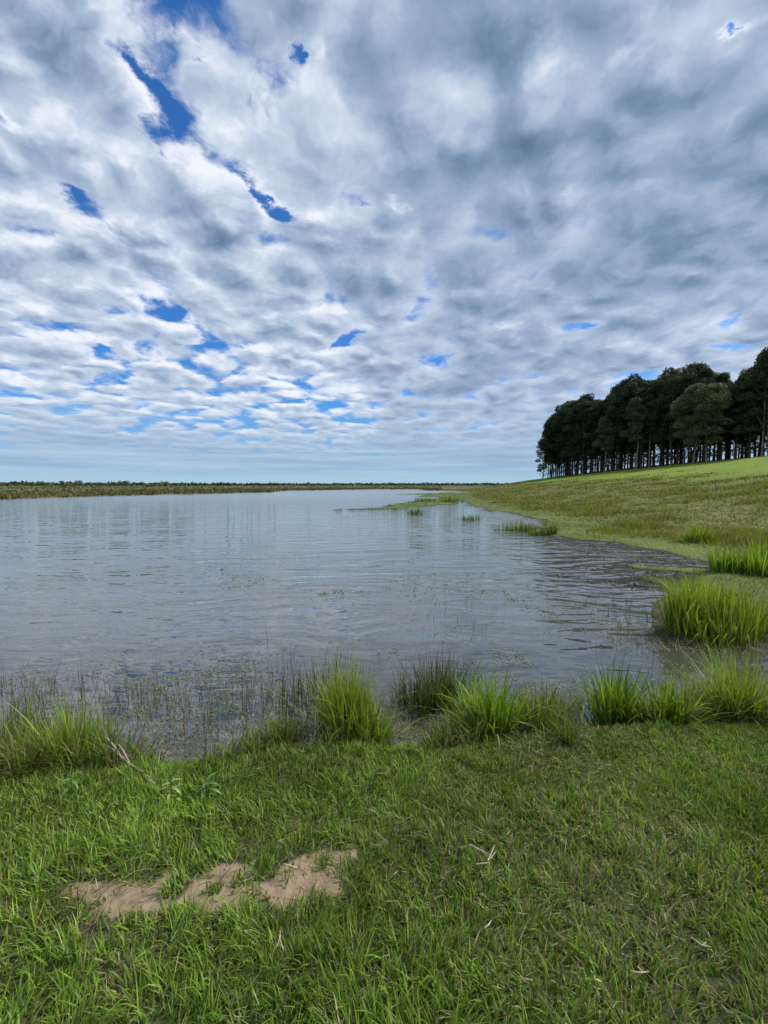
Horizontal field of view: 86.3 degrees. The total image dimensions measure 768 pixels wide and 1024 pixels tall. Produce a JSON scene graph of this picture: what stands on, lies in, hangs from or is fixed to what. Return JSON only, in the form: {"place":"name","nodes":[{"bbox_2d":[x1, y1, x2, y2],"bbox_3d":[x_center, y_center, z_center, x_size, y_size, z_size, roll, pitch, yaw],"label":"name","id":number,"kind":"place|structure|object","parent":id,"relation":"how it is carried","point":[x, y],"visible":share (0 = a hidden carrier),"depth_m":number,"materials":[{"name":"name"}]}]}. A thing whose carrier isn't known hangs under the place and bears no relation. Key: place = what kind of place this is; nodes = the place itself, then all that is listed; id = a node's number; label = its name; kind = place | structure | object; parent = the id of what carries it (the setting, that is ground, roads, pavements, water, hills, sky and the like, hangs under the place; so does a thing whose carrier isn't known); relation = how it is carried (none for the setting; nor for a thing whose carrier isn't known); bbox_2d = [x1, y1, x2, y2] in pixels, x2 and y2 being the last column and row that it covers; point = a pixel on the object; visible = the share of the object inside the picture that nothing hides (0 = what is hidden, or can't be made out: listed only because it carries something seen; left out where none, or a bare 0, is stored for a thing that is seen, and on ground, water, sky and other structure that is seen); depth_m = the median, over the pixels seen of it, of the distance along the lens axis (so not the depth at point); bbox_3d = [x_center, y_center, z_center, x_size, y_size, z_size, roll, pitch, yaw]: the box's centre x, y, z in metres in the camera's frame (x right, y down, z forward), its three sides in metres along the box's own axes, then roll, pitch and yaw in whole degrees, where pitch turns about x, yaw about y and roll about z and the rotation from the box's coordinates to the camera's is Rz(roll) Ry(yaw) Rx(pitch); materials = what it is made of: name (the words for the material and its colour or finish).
{"place":"outdoors","nodes":[
{"label":"outdoors","id":0,"kind":"place"},
{"bbox_2d":[0,489,708,637],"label":"lake water","id":1,"kind":"structure","parent":0,"point":[113,566],"depth_m":8.41,"materials":[{"name":"liquid"}]},
{"bbox_2d":[0,486,442,498],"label":"marsh reeds","id":2,"kind":"object","parent":1,"relation":"on","point":[12,494],"visible":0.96,"depth_m":100.68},
{"bbox_2d":[0,526,703,760],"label":"floating pondweed","id":3,"kind":"object","parent":1,"relation":"on","point":[215,709],"visible":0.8,"depth_m":3.70,"materials":[{"name":"green plant"}]},
{"bbox_2d":[0,531,767,749],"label":"emergent sedge","id":4,"kind":"object","parent":1,"relation":"in","point":[244,702],"visible":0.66,"depth_m":3.54,"materials":[{"name":"plant"}]},
{"bbox_2d":[391,506,425,514],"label":"reed clump","id":5,"kind":"object","parent":1,"relation":"in","point":[413,511],"visible":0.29,"depth_m":24.92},
{"bbox_2d":[453,513,483,519],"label":"reed clump","id":6,"kind":"object","parent":1,"relation":"in","point":[471,517],"visible":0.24,"depth_m":20.73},
{"bbox_2d":[0,456,767,1023],"bbox_3d":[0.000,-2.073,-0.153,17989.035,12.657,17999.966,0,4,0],"label":"ground","id":7,"kind":"structure","parent":0,"point":[36,654],"depth_m":2.30,"materials":[{"name":"plant"}]},
{"bbox_2d":[0,671,92,746],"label":"rush clump","id":8,"kind":"object","parent":7,"relation":"on","point":[14,712],"visible":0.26,"depth_m":2.91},
{"bbox_2d":[0,715,96,785],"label":"grass tussock","id":9,"kind":"object","parent":7,"relation":"on","point":[16,762],"depth_m":2.28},
{"bbox_2d":[60,771,82,795],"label":"broad leaved plant","id":10,"kind":"object","parent":7,"relation":"on","point":[73,782],"visible":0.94,"depth_m":2.10,"materials":[{"name":"green plant"}]},
{"bbox_2d":[0,687,145,769],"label":"tall grass tussock","id":11,"kind":"object","parent":7,"relation":"on","point":[81,724],"depth_m":2.45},
{"bbox_2d":[54,686,137,737],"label":"rush clump","id":12,"kind":"object","parent":7,"relation":"on","point":[102,711],"visible":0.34,"depth_m":3.18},
{"bbox_2d":[45,743,152,775],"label":"grass tussock","id":13,"kind":"object","parent":7,"relation":"on","point":[65,768],"depth_m":2.35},
{"bbox_2d":[106,662,167,761],"bbox_3d":[-1.507,1.219,2.531,0.711,0.500,0.079,2,4,29],"label":"dry stalk","id":14,"kind":"object","parent":7,"relation":"on","point":[142,711],"visible":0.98,"depth_m":2.47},
{"bbox_2d":[158,777,181,807],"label":"broad leaved plant","id":15,"kind":"object","parent":7,"relation":"on","point":[172,788],"visible":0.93,"depth_m":2.05,"materials":[{"name":"green plant"}]},
{"bbox_2d":[196,712,211,772],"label":"bare stem","id":16,"kind":"object","parent":7,"relation":"on","point":[205,744],"visible":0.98,"depth_m":2.23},
{"bbox_2d":[192,772,221,800],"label":"broad leaved plant","id":17,"kind":"object","parent":7,"relation":"on","point":[206,783],"visible":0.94,"depth_m":2.07,"materials":[{"name":"green plant"}]},
{"bbox_2d":[72,849,359,918],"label":"soil crumbs","id":18,"kind":"object","parent":7,"relation":"on","point":[226,885],"visible":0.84,"depth_m":1.59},
{"bbox_2d":[3,480,508,485],"bbox_3d":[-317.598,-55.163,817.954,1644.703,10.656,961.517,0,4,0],"label":"distant wood","id":19,"kind":"object","parent":7,"relation":"on","point":[373,484],"visible":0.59,"depth_m":746.72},
{"bbox_2d":[237,699,326,754],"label":"grass tussock","id":20,"kind":"object","parent":7,"relation":"on","point":[275,729],"depth_m":2.65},
{"bbox_2d":[226,644,384,726],"bbox_3d":[-0.611,1.434,3.269,1.341,0.757,1.244,0,4,0],"label":"rush clump","id":21,"kind":"object","parent":7,"relation":"on","point":[297,701],"visible":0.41,"depth_m":3.27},
{"bbox_2d":[270,631,436,747],"bbox_3d":[-0.185,1.267,2.799,1.222,0.902,1.073,0,4,0],"label":"tall grass tussock","id":22,"kind":"object","parent":7,"relation":"on","point":[344,701],"depth_m":2.71,"materials":[{"name":"plant"}]},
{"bbox_2d":[304,678,438,746],"bbox_3d":[-0.092,1.483,2.777,0.965,0.760,0.762,-1,4,-17],"label":"grass tussock","id":23,"kind":"object","parent":7,"relation":"on","point":[385,730],"depth_m":2.74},
{"bbox_2d":[0,716,767,1023],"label":"lawn grass","id":24,"kind":"structure","parent":7,"relation":"on","point":[728,800],"depth_m":1.61,"materials":[{"name":"plant"}]},
{"bbox_2d":[103,735,155,785],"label":"dead branch","id":25,"kind":"object","parent":24,"relation":"on","point":[125,757],"visible":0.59,"depth_m":2.31,"materials":[{"name":"grey wood"}]},
{"bbox_2d":[470,844,495,864],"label":"dry twig","id":26,"kind":"object","parent":24,"relation":"on","point":[489,857],"visible":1,"depth_m":1.66,"materials":[{"name":"brown wood"}]},
{"bbox_2d":[0,665,767,787],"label":"bank fringe grass","id":27,"kind":"structure","parent":7,"relation":"on","point":[107,759],"depth_m":2.49,"materials":[{"name":"plant"}]},
{"bbox_2d":[372,642,504,739],"bbox_3d":[0.447,1.370,3.215,1.319,0.838,1.066,0,4,0],"label":"rush clump","id":28,"kind":"object","parent":7,"relation":"on","point":[424,693],"visible":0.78,"depth_m":3.24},
{"bbox_2d":[119,618,767,762],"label":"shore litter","id":29,"kind":"object","parent":7,"relation":"on","point":[657,636],"visible":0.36,"depth_m":3.33,"materials":[{"name":"green plant"}]},
{"bbox_2d":[411,705,481,749],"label":"broad bladed tussock","id":30,"kind":"object","parent":7,"relation":"on","point":[452,726],"visible":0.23,"depth_m":2.70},
{"bbox_2d":[438,495,468,502],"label":"reed clump","id":31,"kind":"object","parent":7,"relation":"on","point":[450,499],"visible":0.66,"depth_m":41.33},
{"bbox_2d":[426,655,562,753],"bbox_3d":[0.773,1.259,2.729,0.910,0.735,0.820,3,5,41],"label":"broad bladed tussock","id":32,"kind":"object","parent":7,"relation":"on","point":[490,708],"visible":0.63,"depth_m":2.68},
{"bbox_2d":[490,517,537,531],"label":"reed clump","id":33,"kind":"object","parent":7,"relation":"on","point":[517,528],"visible":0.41,"depth_m":15.79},
{"bbox_2d":[495,678,571,733],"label":"broad bladed tussock","id":34,"kind":"object","parent":7,"relation":"on","point":[525,710],"visible":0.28,"depth_m":2.79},
{"bbox_2d":[527,522,558,535],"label":"reed clump","id":35,"kind":"object","parent":7,"relation":"on","point":[550,530],"visible":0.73,"depth_m":14.38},
{"bbox_2d":[535,437,551,478],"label":"eucalyptus tree","id":36,"kind":"object","parent":7,"relation":"on","point":[542,442],"visible":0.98,"depth_m":148.56,"materials":[{"name":"green plant"}]},
{"bbox_2d":[538,423,554,477],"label":"eucalyptus tree","id":37,"kind":"object","parent":7,"relation":"on","point":[550,439],"visible":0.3,"depth_m":150.07,"materials":[{"name":"green plant"}]},
{"bbox_2d":[543,421,558,477],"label":"eucalyptus tree","id":38,"kind":"object","parent":7,"relation":"on","point":[548,433],"visible":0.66,"depth_m":147.36,"materials":[{"name":"green plant"}]},
{"bbox_2d":[337,491,767,640],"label":"shore sedge","id":39,"kind":"object","parent":7,"relation":"on","point":[625,578],"visible":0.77,"depth_m":8.42,"materials":[{"name":"green plant"}]},
{"bbox_2d":[520,672,589,723],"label":"grass tussock","id":40,"kind":"object","parent":7,"relation":"on","point":[563,702],"depth_m":3.18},
{"bbox_2d":[549,405,563,476],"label":"eucalyptus tree","id":41,"kind":"object","parent":7,"relation":"on","point":[558,408],"visible":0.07,"depth_m":149.32,"materials":[{"name":"green plant"}]},
{"bbox_2d":[549,422,564,476],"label":"eucalyptus tree","id":42,"kind":"object","parent":7,"relation":"on","point":[557,452],"visible":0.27,"depth_m":147.91,"materials":[{"name":"green plant"}]},
{"bbox_2d":[551,408,571,476],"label":"eucalyptus tree","id":43,"kind":"object","parent":7,"relation":"on","point":[557,420],"visible":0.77,"depth_m":144.18,"materials":[{"name":"green plant"}]},
{"bbox_2d":[555,407,575,475],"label":"eucalyptus tree","id":44,"kind":"object","parent":7,"relation":"on","point":[564,445],"visible":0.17,"depth_m":145.61,"materials":[{"name":"green plant"}]},
{"bbox_2d":[538,710,592,752],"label":"rush tuft","id":45,"kind":"object","parent":7,"relation":"on","point":[567,734],"visible":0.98,"depth_m":2.51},
{"bbox_2d":[558,400,575,475],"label":"eucalyptus tree","id":46,"kind":"object","parent":7,"relation":"on","point":[566,405],"visible":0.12,"depth_m":145.54,"materials":[{"name":"green plant"}]},
{"bbox_2d":[559,407,583,475],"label":"eucalyptus tree","id":47,"kind":"object","parent":7,"relation":"on","point":[568,453],"visible":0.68,"depth_m":140.00,"materials":[{"name":"green plant"}]},
{"bbox_2d":[567,404,580,474],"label":"eucalyptus tree","id":48,"kind":"object","parent":7,"relation":"on","point":[573,439],"visible":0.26,"depth_m":141.04,"materials":[{"name":"green plant"}]},
{"bbox_2d":[571,400,592,474],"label":"eucalyptus tree","id":49,"kind":"object","parent":7,"relation":"on","point":[582,413],"visible":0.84,"depth_m":135.36,"materials":[{"name":"green plant"}]},
{"bbox_2d":[574,398,596,473],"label":"eucalyptus tree","id":50,"kind":"object","parent":7,"relation":"on","point":[580,455],"visible":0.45,"depth_m":136.66,"materials":[{"name":"green plant"}]},
{"bbox_2d":[577,393,596,469],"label":"eucalyptus tree","id":51,"kind":"object","parent":7,"relation":"on","point":[589,397],"visible":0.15,"depth_m":138.16,"materials":[{"name":"green plant"}]},
{"bbox_2d":[583,404,603,472],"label":"eucalyptus tree","id":52,"kind":"object","parent":7,"relation":"on","point":[594,412],"visible":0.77,"depth_m":132.51,"materials":[{"name":"green plant"}]},
{"bbox_2d":[586,970,601,997],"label":"broad leaved plant","id":53,"kind":"object","parent":7,"relation":"on","point":[594,979],"visible":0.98,"depth_m":1.23,"materials":[{"name":"green plant"}]},
{"bbox_2d":[590,399,606,471],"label":"eucalyptus tree","id":54,"kind":"object","parent":7,"relation":"on","point":[598,401],"visible":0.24,"depth_m":134.75,"materials":[{"name":"green plant"}]},
{"bbox_2d":[592,407,607,471],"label":"eucalyptus tree","id":55,"kind":"object","parent":7,"relation":"on","point":[595,422],"visible":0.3,"depth_m":132.16,"materials":[{"name":"green plant"}]},
{"bbox_2d":[435,456,767,611],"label":"meadow grass","id":56,"kind":"structure","parent":7,"relation":"on","point":[646,522],"depth_m":24.18,"materials":[{"name":"plant"}]},
{"bbox_2d":[591,416,615,471],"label":"eucalyptus tree","id":57,"kind":"object","parent":7,"relation":"on","point":[604,430],"visible":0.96,"depth_m":127.03,"materials":[{"name":"green plant"}]},
{"bbox_2d":[600,394,614,470],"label":"eucalyptus tree","id":58,"kind":"object","parent":7,"relation":"on","point":[603,405],"visible":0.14,"depth_m":133.60,"materials":[{"name":"green plant"}]},
{"bbox_2d":[599,393,622,470],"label":"eucalyptus tree","id":59,"kind":"object","parent":7,"relation":"on","point":[611,453],"visible":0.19,"depth_m":129.52,"materials":[{"name":"green plant"}]},
{"bbox_2d":[609,384,623,469],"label":"eucalyptus tree","id":60,"kind":"object","parent":7,"relation":"on","point":[613,388],"visible":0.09,"depth_m":131.87,"materials":[{"name":"green plant"}]},
{"bbox_2d":[605,396,631,470],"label":"eucalyptus tree","id":61,"kind":"object","parent":7,"relation":"on","point":[612,409],"visible":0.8,"depth_m":124.93,"materials":[{"name":"green plant"}]},
{"bbox_2d":[606,389,630,469],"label":"eucalyptus tree","id":62,"kind":"object","parent":7,"relation":"on","point":[610,400],"visible":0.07,"depth_m":130.05,"materials":[{"name":"green plant"}]},
{"bbox_2d":[608,393,631,469],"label":"eucalyptus tree","id":63,"kind":"object","parent":7,"relation":"on","point":[618,420],"visible":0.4,"depth_m":125.62,"materials":[{"name":"green plant"}]},
{"bbox_2d":[554,647,689,726],"bbox_3d":[1.634,1.316,2.918,0.828,0.675,0.937,-4,5,-43],"label":"broad bladed tussock","id":64,"kind":"object","parent":7,"relation":"on","point":[610,701],"visible":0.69,"depth_m":2.86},
{"bbox_2d":[617,378,630,468],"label":"eucalyptus tree","id":65,"kind":"object","parent":7,"relation":"on","point":[622,383],"visible":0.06,"depth_m":129.11,"materials":[{"name":"green plant"}]},
{"bbox_2d":[615,380,643,469],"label":"eucalyptus tree","id":66,"kind":"object","parent":7,"relation":"on","point":[631,385],"visible":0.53,"depth_m":123.91,"materials":[{"name":"green plant"}]},
{"bbox_2d":[621,373,644,466],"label":"eucalyptus tree","id":67,"kind":"object","parent":7,"relation":"on","point":[638,377],"visible":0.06,"depth_m":125.47,"materials":[{"name":"green plant"}]},
{"bbox_2d":[623,380,642,467],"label":"eucalyptus tree","id":68,"kind":"object","parent":7,"relation":"on","point":[639,384],"visible":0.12,"depth_m":124.20,"materials":[{"name":"green plant"}]},
{"bbox_2d":[619,396,651,468],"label":"eucalyptus tree","id":69,"kind":"object","parent":7,"relation":"on","point":[636,415],"visible":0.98,"depth_m":116.25,"materials":[{"name":"green plant"}]},
{"bbox_2d":[627,386,650,467],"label":"eucalyptus tree","id":70,"kind":"object","parent":7,"relation":"on","point":[641,391],"visible":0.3,"depth_m":119.36,"materials":[{"name":"green plant"}]},
{"bbox_2d":[632,379,656,467],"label":"eucalyptus tree","id":71,"kind":"object","parent":7,"relation":"on","point":[644,384],"visible":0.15,"depth_m":121.66,"materials":[{"name":"green plant"}]},
{"bbox_2d":[638,387,661,467],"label":"eucalyptus tree","id":72,"kind":"object","parent":7,"relation":"on","point":[649,391],"visible":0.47,"depth_m":115.36,"materials":[{"name":"green plant"}]},
{"bbox_2d":[643,380,656,466],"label":"eucalyptus tree","id":73,"kind":"object","parent":7,"relation":"on","point":[649,385],"visible":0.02,"depth_m":119.83,"materials":[{"name":"green plant"}]},
{"bbox_2d":[645,373,674,465],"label":"eucalyptus tree","id":74,"kind":"object","parent":7,"relation":"on","point":[653,406],"visible":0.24,"depth_m":113.88,"materials":[{"name":"green plant"}]},
{"bbox_2d":[646,376,676,466],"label":"eucalyptus tree","id":75,"kind":"object","parent":7,"relation":"on","point":[659,438],"visible":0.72,"depth_m":112.44,"materials":[{"name":"green plant"}]},
{"bbox_2d":[657,375,684,464],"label":"eucalyptus tree","id":76,"kind":"object","parent":7,"relation":"on","point":[675,380],"visible":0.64,"depth_m":109.36,"materials":[{"name":"green plant"}]},
{"bbox_2d":[661,367,683,464],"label":"eucalyptus tree","id":77,"kind":"object","parent":7,"relation":"on","point":[666,372],"visible":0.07,"depth_m":115.43,"materials":[{"name":"green plant"}]},
{"bbox_2d":[607,662,742,737],"bbox_3d":[1.985,1.341,2.826,0.916,0.649,0.827,-2,4,-32],"label":"broad bladed tussock","id":78,"kind":"object","parent":7,"relation":"on","point":[679,711],"visible":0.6,"depth_m":2.77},
{"bbox_2d":[665,382,689,463],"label":"eucalyptus tree","id":79,"kind":"object","parent":7,"relation":"on","point":[668,420],"visible":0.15,"depth_m":110.69,"materials":[{"name":"green plant"}]},
{"bbox_2d":[663,364,692,463],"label":"eucalyptus tree","id":80,"kind":"object","parent":7,"relation":"on","point":[678,373],"visible":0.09,"depth_m":112.46,"materials":[{"name":"green plant"}]},
{"bbox_2d":[669,372,686,464],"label":"eucalyptus tree","id":81,"kind":"object","parent":7,"relation":"on","point":[681,444],"depth_m":116.46,"materials":[{"name":"green plant"}]},
{"bbox_2d":[669,372,698,463],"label":"eucalyptus tree","id":82,"kind":"object","parent":7,"relation":"on","point":[686,379],"visible":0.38,"depth_m":108.17,"materials":[{"name":"green plant"}]},
{"bbox_2d":[670,383,719,463],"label":"eucalyptus tree","id":83,"kind":"object","parent":7,"relation":"on","point":[678,405],"visible":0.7,"depth_m":101.57,"materials":[{"name":"green plant"}]},
{"bbox_2d":[676,522,714,542],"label":"reed tussock","id":84,"kind":"object","parent":7,"relation":"on","point":[695,535],"visible":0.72,"depth_m":11.85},
{"bbox_2d":[687,377,704,462],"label":"eucalyptus tree","id":85,"kind":"object","parent":7,"relation":"on","point":[698,380],"visible":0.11,"depth_m":106.59,"materials":[{"name":"green plant"}]},
{"bbox_2d":[685,361,707,459],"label":"eucalyptus tree","id":86,"kind":"object","parent":7,"relation":"on","point":[697,365],"visible":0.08,"depth_m":109.81,"materials":[{"name":"green plant"}]},
{"bbox_2d":[685,367,709,462],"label":"eucalyptus tree","id":87,"kind":"object","parent":7,"relation":"on","point":[690,370],"visible":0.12,"depth_m":108.35,"materials":[{"name":"green plant"}]},
{"bbox_2d":[689,365,716,461],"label":"eucalyptus tree","id":88,"kind":"object","parent":7,"relation":"on","point":[711,374],"visible":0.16,"depth_m":107.37,"materials":[{"name":"green plant"}]},
{"bbox_2d":[693,377,715,461],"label":"eucalyptus tree","id":89,"kind":"object","parent":7,"relation":"on","point":[708,381],"visible":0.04,"depth_m":104.93,"materials":[{"name":"green plant"}]},
{"bbox_2d":[647,629,767,725],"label":"tall grass tussock","id":90,"kind":"object","parent":7,"relation":"on","point":[727,688],"depth_m":2.88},
{"bbox_2d":[681,382,734,461],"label":"eucalyptus tree","id":91,"kind":"object","parent":7,"relation":"on","point":[717,400],"visible":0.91,"depth_m":97.65,"materials":[{"name":"green plant"}]},
{"bbox_2d":[650,566,767,653],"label":"reed tussock","id":92,"kind":"object","parent":7,"relation":"on","point":[695,611],"visible":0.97,"depth_m":4.60,"materials":[{"name":"plant"}]},
{"bbox_2d":[707,382,732,459],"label":"eucalyptus tree","id":93,"kind":"object","parent":7,"relation":"on","point":[725,434],"visible":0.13,"depth_m":102.35,"materials":[{"name":"green plant"}]},
{"bbox_2d":[710,371,733,460],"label":"eucalyptus tree","id":94,"kind":"object","parent":7,"relation":"on","point":[723,377],"visible":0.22,"depth_m":104.02,"materials":[{"name":"green plant"}]},
{"bbox_2d":[711,390,737,460],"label":"eucalyptus tree","id":95,"kind":"object","parent":7,"relation":"on","point":[727,411],"visible":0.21,"depth_m":99.54,"materials":[{"name":"green plant"}]},
{"bbox_2d":[705,533,767,576],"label":"reed tussock","id":96,"kind":"object","parent":7,"relation":"on","point":[754,562],"visible":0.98,"depth_m":7.93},
{"bbox_2d":[705,680,767,728],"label":"grass tussock","id":97,"kind":"object","parent":7,"relation":"on","point":[752,712],"depth_m":2.76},
{"bbox_2d":[723,383,752,458],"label":"eucalyptus tree","id":98,"kind":"object","parent":7,"relation":"on","point":[734,390],"visible":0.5,"depth_m":96.55,"materials":[{"name":"green plant"}]},
{"bbox_2d":[733,380,749,457],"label":"eucalyptus tree","id":99,"kind":"object","parent":7,"relation":"on","point":[742,450],"visible":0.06,"depth_m":102.80,"materials":[{"name":"green plant"}]},
{"bbox_2d":[732,366,764,457],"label":"eucalyptus tree","id":100,"kind":"object","parent":7,"relation":"on","point":[753,438],"visible":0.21,"depth_m":95.59,"materials":[{"name":"green plant"}]},
{"bbox_2d":[730,370,767,457],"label":"eucalyptus tree","id":101,"kind":"object","parent":7,"relation":"on","point":[746,396],"visible":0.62,"depth_m":94.31,"materials":[{"name":"green plant"}]},
{"bbox_2d":[744,358,767,456],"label":"eucalyptus tree","id":102,"kind":"object","parent":7,"relation":"on","point":[758,383],"visible":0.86,"depth_m":91.46,"materials":[{"name":"green plant"}]},
{"bbox_2d":[751,346,767,455],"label":"eucalyptus tree","id":103,"kind":"object","parent":7,"relation":"on","point":[764,355],"visible":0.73,"depth_m":90.83,"materials":[{"name":"green plant"}]},
{"bbox_2d":[0,0,767,484],"label":"sky","id":104,"kind":"structure","parent":0,"point":[242,241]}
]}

